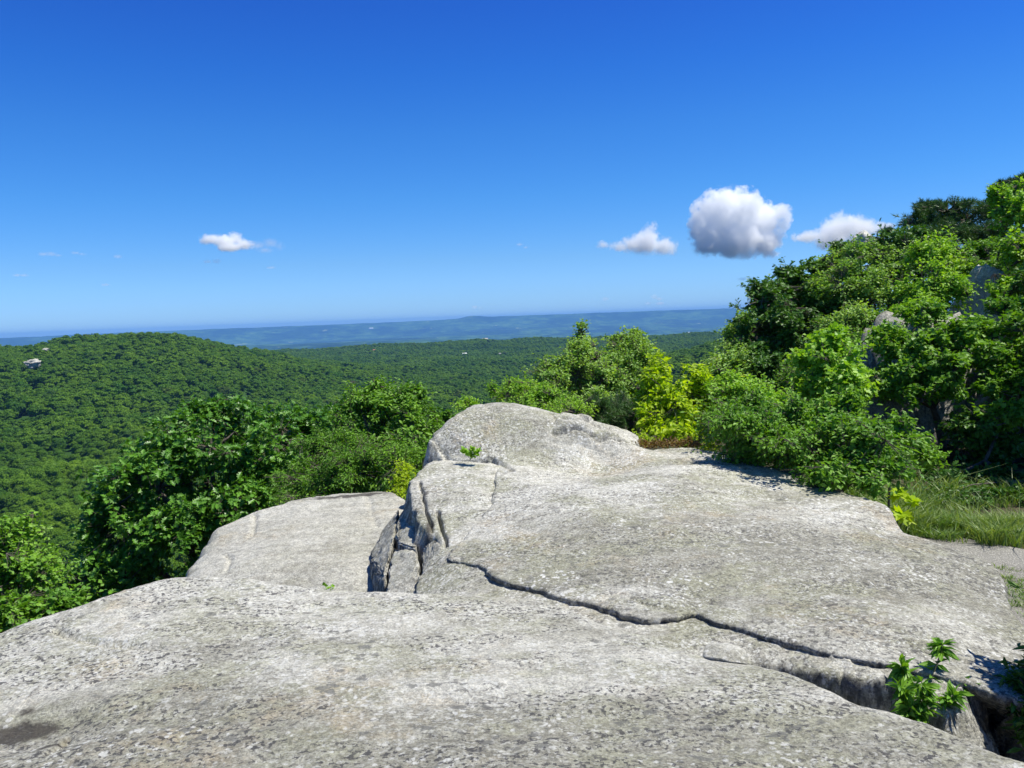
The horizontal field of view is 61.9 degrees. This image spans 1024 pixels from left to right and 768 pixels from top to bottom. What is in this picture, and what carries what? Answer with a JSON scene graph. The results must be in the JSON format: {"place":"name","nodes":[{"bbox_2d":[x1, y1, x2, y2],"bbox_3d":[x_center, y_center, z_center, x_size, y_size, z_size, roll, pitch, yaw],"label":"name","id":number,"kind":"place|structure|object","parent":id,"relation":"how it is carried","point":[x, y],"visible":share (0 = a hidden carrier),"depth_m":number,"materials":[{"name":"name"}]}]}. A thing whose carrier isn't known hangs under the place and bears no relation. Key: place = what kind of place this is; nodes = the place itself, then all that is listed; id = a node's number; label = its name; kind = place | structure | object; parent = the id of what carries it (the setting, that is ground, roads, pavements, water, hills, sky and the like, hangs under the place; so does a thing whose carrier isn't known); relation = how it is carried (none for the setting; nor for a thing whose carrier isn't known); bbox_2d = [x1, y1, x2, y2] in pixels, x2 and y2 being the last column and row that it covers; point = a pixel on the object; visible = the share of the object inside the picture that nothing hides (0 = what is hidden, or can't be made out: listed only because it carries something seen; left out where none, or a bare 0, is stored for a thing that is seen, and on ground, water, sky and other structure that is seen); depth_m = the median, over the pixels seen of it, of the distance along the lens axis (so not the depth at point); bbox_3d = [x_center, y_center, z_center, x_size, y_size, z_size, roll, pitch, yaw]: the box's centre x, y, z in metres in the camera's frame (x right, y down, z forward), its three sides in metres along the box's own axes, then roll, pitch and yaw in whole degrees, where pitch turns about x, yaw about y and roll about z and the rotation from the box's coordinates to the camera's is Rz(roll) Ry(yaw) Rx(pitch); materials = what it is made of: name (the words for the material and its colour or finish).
{"place":"outdoors","nodes":[
{"label":"outdoors","id":0,"kind":"place"},
{"bbox_2d":[0,301,1023,548],"bbox_3d":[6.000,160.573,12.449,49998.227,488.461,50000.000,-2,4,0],"label":"terrain","id":1,"kind":"structure","parent":0,"point":[488,327],"depth_m":17881.65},
{"bbox_2d":[22,359,41,368],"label":"rock outcrop","id":2,"kind":"object","parent":1,"relation":"on","point":[32,363],"visible":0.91,"depth_m":794.63,"materials":[{"name":"stone"}]},
{"bbox_2d":[0,509,106,632],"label":"shrub","id":3,"kind":"object","parent":1,"relation":"on","point":[19,567],"visible":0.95,"depth_m":9.05,"materials":[{"name":"green plant"}]},
{"bbox_2d":[43,393,323,605],"bbox_3d":[-5.522,2.985,14.660,4.584,5.478,3.459,-2,4,0],"label":"oak tree","id":4,"kind":"object","parent":1,"relation":"on","point":[188,516],"visible":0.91,"depth_m":14.08,"materials":[{"name":"green plant"}]},
{"bbox_2d":[0,426,431,628],"bbox_3d":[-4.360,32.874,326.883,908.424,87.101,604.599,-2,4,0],"label":"forest","id":5,"kind":"object","parent":1,"relation":"on","point":[44,484],"visible":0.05,"depth_m":432.90,"materials":[{"name":"green plant"}]},
{"bbox_2d":[186,492,405,591],"bbox_3d":[-1.442,2.500,8.248,3.445,2.384,3.896,-2,4,0],"label":"rock slab","id":6,"kind":"object","parent":1,"relation":"on","point":[316,542],"visible":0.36,"depth_m":7.94,"materials":[{"name":"stone"}]},
{"bbox_2d":[322,582,334,590],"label":"sprig","id":7,"kind":"object","parent":6,"relation":"on","point":[326,585],"visible":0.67,"depth_m":6.60,"materials":[{"name":"green plant"}]},
{"bbox_2d":[369,510,399,591],"bbox_3d":[-1.095,1.477,7.164,0.257,0.490,1.740,-2,4,-3],"label":"rock block","id":8,"kind":"object","parent":6,"relation":"on","point":[382,552],"visible":0.64,"depth_m":6.97,"materials":[{"name":"stone"}]},
{"bbox_2d":[386,548,420,593],"bbox_3d":[-0.816,1.518,6.406,0.288,0.420,1.122,-3,4,-8],"label":"rock block","id":9,"kind":"object","parent":6,"relation":"on","point":[404,572],"visible":0.36,"depth_m":6.33,"materials":[{"name":"stone"}]},
{"bbox_2d":[395,511,417,557],"bbox_3d":[-0.896,1.354,7.239,0.192,0.372,1.369,-3,4,-7],"label":"rock block","id":10,"kind":"object","parent":6,"relation":"on","point":[404,537],"visible":0.52,"depth_m":6.99,"materials":[{"name":"stone"}]},
{"bbox_2d":[240,399,362,502],"bbox_3d":[-4.476,2.780,18.014,2.827,5.046,3.569,-2,4,0],"label":"oak tree","id":11,"kind":"object","parent":1,"relation":"on","point":[311,419],"visible":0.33,"depth_m":17.75,"materials":[{"name":"green plant"}]},
{"bbox_2d":[259,420,426,506],"bbox_3d":[-2.340,2.176,13.363,2.890,3.010,2.617,-1,5,19],"label":"shrub","id":12,"kind":"object","parent":1,"relation":"on","point":[340,474],"visible":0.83,"depth_m":12.81,"materials":[{"name":"green plant"}]},
{"bbox_2d":[317,374,458,487],"bbox_3d":[-2.183,1.706,15.012,2.667,3.742,2.925,-2,4,0],"label":"young tree","id":13,"kind":"object","parent":1,"relation":"on","point":[401,404],"visible":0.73,"depth_m":15.01,"materials":[{"name":"green plant"}]},
{"bbox_2d":[385,458,416,498],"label":"shrub","id":14,"kind":"object","parent":1,"relation":"on","point":[400,480],"visible":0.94,"depth_m":10.28,"materials":[{"name":"green plant"}]},
{"bbox_2d":[0,331,808,449],"bbox_3d":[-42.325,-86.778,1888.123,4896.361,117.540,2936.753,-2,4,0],"label":"forest","id":15,"kind":"object","parent":1,"relation":"on","point":[110,368],"visible":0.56,"depth_m":876.55,"materials":[{"name":"green plant"}]},
{"bbox_2d":[0,577,1023,767],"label":"rock slab","id":16,"kind":"object","parent":1,"relation":"on","point":[198,672],"visible":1,"depth_m":3.65,"materials":[{"name":"stone"}]},
{"bbox_2d":[702,642,747,663],"bbox_3d":[1.014,1.278,4.023,0.208,0.081,0.205,0,5,26],"label":"stone","id":17,"kind":"object","parent":16,"relation":"on","point":[724,652],"visible":0.88,"depth_m":3.98,"materials":[{"name":"grey stone"}]},
{"bbox_2d":[449,375,601,418],"bbox_3d":[0.260,0.903,12.736,1.324,2.072,2.945,-6,6,-39],"label":"shrub","id":18,"kind":"object","parent":1,"relation":"on","point":[536,395],"visible":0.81,"depth_m":12.56,"materials":[{"name":"green plant"}]},
{"bbox_2d":[508,319,633,414],"bbox_3d":[1.090,0.279,14.419,2.100,2.748,2.720,0,5,21],"label":"young birch","id":19,"kind":"object","parent":1,"relation":"on","point":[565,371],"visible":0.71,"depth_m":14.42,"materials":[{"name":"green plant"}]},
{"bbox_2d":[572,386,642,434],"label":"juniper","id":20,"kind":"object","parent":1,"relation":"on","point":[614,412],"visible":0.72,"depth_m":12.25,"materials":[{"name":"green plant"}]},
{"bbox_2d":[566,325,671,400],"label":"young birch","id":21,"kind":"object","parent":1,"relation":"on","point":[635,348],"visible":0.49,"depth_m":15.53,"materials":[{"name":"green plant"}]},
{"bbox_2d":[632,426,723,451],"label":"shrub","id":22,"kind":"object","parent":1,"relation":"on","point":[708,446],"visible":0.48,"depth_m":9.48,"materials":[{"name":"green plant"}]},
{"bbox_2d":[629,346,745,448],"bbox_3d":[2.327,0.517,10.826,1.668,1.979,1.702,-2,4,0],"label":"shrub","id":23,"kind":"object","parent":1,"relation":"on","point":[659,405],"visible":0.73,"depth_m":10.72,"materials":[{"name":"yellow plant"}]},
{"bbox_2d":[397,460,999,754],"bbox_3d":[0.334,1.725,6.154,3.354,1.638,6.245,-6,6,-39],"label":"rock ledge","id":24,"kind":"object","parent":1,"relation":"on","point":[448,504],"visible":0.24,"depth_m":4.75,"materials":[{"name":"stone"}]},
{"bbox_2d":[420,540,442,574],"bbox_3d":[-0.667,1.391,6.794,0.192,0.463,1.540,-3,4,-10],"label":"rock block","id":25,"kind":"object","parent":24,"relation":"on","point":[432,549],"visible":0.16,"depth_m":6.43,"materials":[{"name":"stone"}]},
{"bbox_2d":[459,445,481,459],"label":"fern tuft","id":26,"kind":"object","parent":24,"relation":"on","point":[470,454],"visible":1,"depth_m":8.21,"materials":[{"name":"green plant"}]},
{"bbox_2d":[885,637,979,722],"bbox_3d":[1.895,1.402,3.867,0.381,0.415,0.526,1,5,35],"label":"plant","id":27,"kind":"object","parent":24,"relation":"on","point":[904,678],"visible":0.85,"depth_m":3.78,"materials":[{"name":"green plant"}]},
{"bbox_2d":[423,402,1023,761],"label":"rock slab","id":28,"kind":"object","parent":1,"relation":"on","point":[588,511],"visible":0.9,"depth_m":5.68,"materials":[{"name":"stone"}]},
{"bbox_2d":[635,435,701,448],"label":"ground cover","id":29,"kind":"object","parent":28,"relation":"on","point":[673,443],"visible":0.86,"depth_m":9.23,"materials":[{"name":"brown plant"}]},
{"bbox_2d":[698,282,776,380],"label":"young tree","id":30,"kind":"object","parent":1,"relation":"on","point":[734,344],"visible":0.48,"depth_m":16.17,"materials":[{"name":"green plant"}]},
{"bbox_2d":[680,376,826,478],"bbox_3d":[2.389,0.787,8.553,1.328,1.690,2.878,-2,4,0],"label":"shrub","id":31,"kind":"object","parent":1,"relation":"on","point":[754,427],"visible":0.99,"depth_m":7.98,"materials":[{"name":"green plant"}]},
{"bbox_2d":[695,364,818,429],"bbox_3d":[3.082,0.637,10.181,1.151,1.739,1.899,-6,6,-40],"label":"shrub","id":32,"kind":"object","parent":1,"relation":"on","point":[729,384],"visible":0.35,"depth_m":10.25,"materials":[{"name":"green plant"}]},
{"bbox_2d":[724,256,842,393],"bbox_3d":[5.533,-0.965,17.541,2.471,3.421,4.646,1,5,32],"label":"oak tree","id":33,"kind":"object","parent":1,"relation":"on","point":[783,320],"visible":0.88,"depth_m":17.04,"materials":[{"name":"green plant"}]},
{"bbox_2d":[782,322,879,407],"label":"maple sapling","id":34,"kind":"object","parent":1,"relation":"on","point":[826,356],"visible":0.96,"depth_m":11.31,"materials":[{"name":"green plant"}]},
{"bbox_2d":[772,303,915,415],"bbox_3d":[5.628,-0.143,13.869,2.084,2.314,5.363,2,6,41],"label":"young tree","id":35,"kind":"object","parent":1,"relation":"on","point":[855,334],"visible":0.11,"depth_m":13.82,"materials":[{"name":"green plant"}]},
{"bbox_2d":[791,233,904,340],"bbox_3d":[6.873,-1.297,17.155,2.273,3.626,4.214,-1,5,12],"label":"young tree","id":36,"kind":"object","parent":1,"relation":"on","point":[856,289],"visible":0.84,"depth_m":17.16,"materials":[{"name":"green plant"}]},
{"bbox_2d":[787,384,933,506],"bbox_3d":[3.015,0.848,7.854,1.218,1.616,1.935,-2,4,0],"label":"shrub","id":37,"kind":"object","parent":1,"relation":"on","point":[858,444],"visible":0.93,"depth_m":7.41,"materials":[{"name":"green plant"}]},
{"bbox_2d":[851,230,875,246],"bbox_3d":[9.892,-3.862,23.952,0.800,0.940,0.922,-2,4,0],"label":"rock outcrop","id":38,"kind":"object","parent":1,"relation":"on","point":[864,232],"visible":0.2,"depth_m":23.75,"materials":[{"name":"grey stone"}]},
{"bbox_2d":[818,217,961,289],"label":"oak tree","id":39,"kind":"object","parent":1,"relation":"on","point":[903,234],"visible":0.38,"depth_m":20.62,"materials":[{"name":"green plant"}]},
{"bbox_2d":[883,408,951,508],"bbox_3d":[3.713,0.933,8.047,0.953,1.370,0.593,-6,6,-39],"label":"shrub","id":40,"kind":"object","parent":1,"relation":"on","point":[933,458],"visible":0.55,"depth_m":8.04,"materials":[{"name":"green plant"}]},
{"bbox_2d":[854,311,987,444],"bbox_3d":[6.535,0.568,13.867,2.143,3.548,1.687,0,5,29],"label":"rock outcrop","id":41,"kind":"object","parent":1,"relation":"on","point":[923,415],"visible":0.07,"depth_m":13.33,"materials":[{"name":"stone"}]},
{"bbox_2d":[867,224,981,318],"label":"young tree","id":42,"kind":"object","parent":1,"relation":"on","point":[943,257],"visible":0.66,"depth_m":15.85,"materials":[{"name":"green plant"}]},
{"bbox_2d":[861,298,993,446],"bbox_3d":[6.064,-0.122,12.645,1.690,2.336,2.280,2,6,40],"label":"maple tree","id":43,"kind":"object","parent":1,"relation":"on","point":[937,378],"visible":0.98,"depth_m":12.33,"materials":[{"name":"green plant"}]},
{"bbox_2d":[890,195,987,310],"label":"pine tree","id":44,"kind":"object","parent":1,"relation":"on","point":[959,215],"visible":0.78,"depth_m":24.59,"materials":[{"name":"green plant"}]},
{"bbox_2d":[912,402,1023,490],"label":"bush","id":45,"kind":"object","parent":1,"relation":"on","point":[989,445],"visible":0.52,"depth_m":11.42,"materials":[{"name":"green plant"}]},
{"bbox_2d":[948,264,1013,353],"bbox_3d":[9.379,-1.272,16.948,1.387,2.202,1.535,-2,4,0],"label":"rock outcrop","id":46,"kind":"object","parent":1,"relation":"on","point":[979,274],"visible":0.14,"depth_m":16.59,"materials":[{"name":"grey stone"}]},
{"bbox_2d":[951,235,1011,279],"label":"oak tree","id":47,"kind":"object","parent":1,"relation":"on","point":[982,252],"visible":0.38,"depth_m":20.79,"materials":[{"name":"green plant"}]},
{"bbox_2d":[955,171,1023,245],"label":"pine tree","id":48,"kind":"object","parent":1,"relation":"on","point":[984,231],"visible":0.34,"depth_m":23.60,"materials":[{"name":"green plant"}]},
{"bbox_2d":[966,293,1023,434],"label":"maple tree","id":49,"kind":"object","parent":1,"relation":"on","point":[1003,381],"visible":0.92,"depth_m":11.94,"materials":[{"name":"green plant"}]},
{"bbox_2d":[967,393,1023,436],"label":"rock outcrop","id":50,"kind":"object","parent":1,"relation":"on","point":[980,401],"visible":0.03,"depth_m":12.82,"materials":[{"name":"stone"}]},
{"bbox_2d":[984,176,1023,325],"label":"maple tree","id":51,"kind":"object","parent":1,"relation":"on","point":[1007,204],"visible":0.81,"depth_m":16.51,"materials":[{"name":"green plant"}]},
{"bbox_2d":[992,580,1023,752],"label":"shrub","id":52,"kind":"object","parent":1,"relation":"on","point":[1017,680],"visible":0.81,"depth_m":3.88,"materials":[{"name":"green plant"}]},
{"bbox_2d":[1003,260,1023,370],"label":"maple tree","id":53,"kind":"object","parent":1,"relation":"on","point":[1018,273],"visible":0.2,"depth_m":13.52,"materials":[{"name":"green plant"}]},
{"bbox_2d":[1005,315,1023,362],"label":"maple tree","id":54,"kind":"object","parent":1,"relation":"on","point":[1021,323],"visible":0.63,"depth_m":11.45,"materials":[{"name":"green plant"}]},
{"bbox_2d":[0,0,1023,337],"label":"sky","id":55,"kind":"structure","parent":0,"point":[166,165],"materials":[{"name":"blue"}]},
{"bbox_2d":[879,223,893,242],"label":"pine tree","id":56,"kind":"object","parent":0,"point":[888,229],"visible":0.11,"depth_m":26.89,"materials":[{"name":"green plant"}]},
{"bbox_2d":[831,463,1023,548],"bbox_3d":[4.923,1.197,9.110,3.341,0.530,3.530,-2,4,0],"label":"grass","id":57,"kind":"structure","parent":0,"point":[991,529],"depth_m":8.57,"materials":[{"name":"green plant"}]},
{"bbox_2d":[912,533,1023,626],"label":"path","id":58,"kind":"structure","parent":0,"point":[1008,556],"depth_m":7.57,"materials":[{"name":"grey gravel"}]},
{"bbox_2d":[887,485,923,526],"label":"maple seedling","id":59,"kind":"object","parent":58,"relation":"on","point":[901,516],"visible":0.79,"depth_m":7.54,"materials":[{"name":"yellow plant"}]},
{"bbox_2d":[991,564,1023,616],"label":"short grass","id":60,"kind":"structure","parent":0,"point":[1020,591],"depth_m":6.72,"materials":[{"name":"green plant"}]}
]}

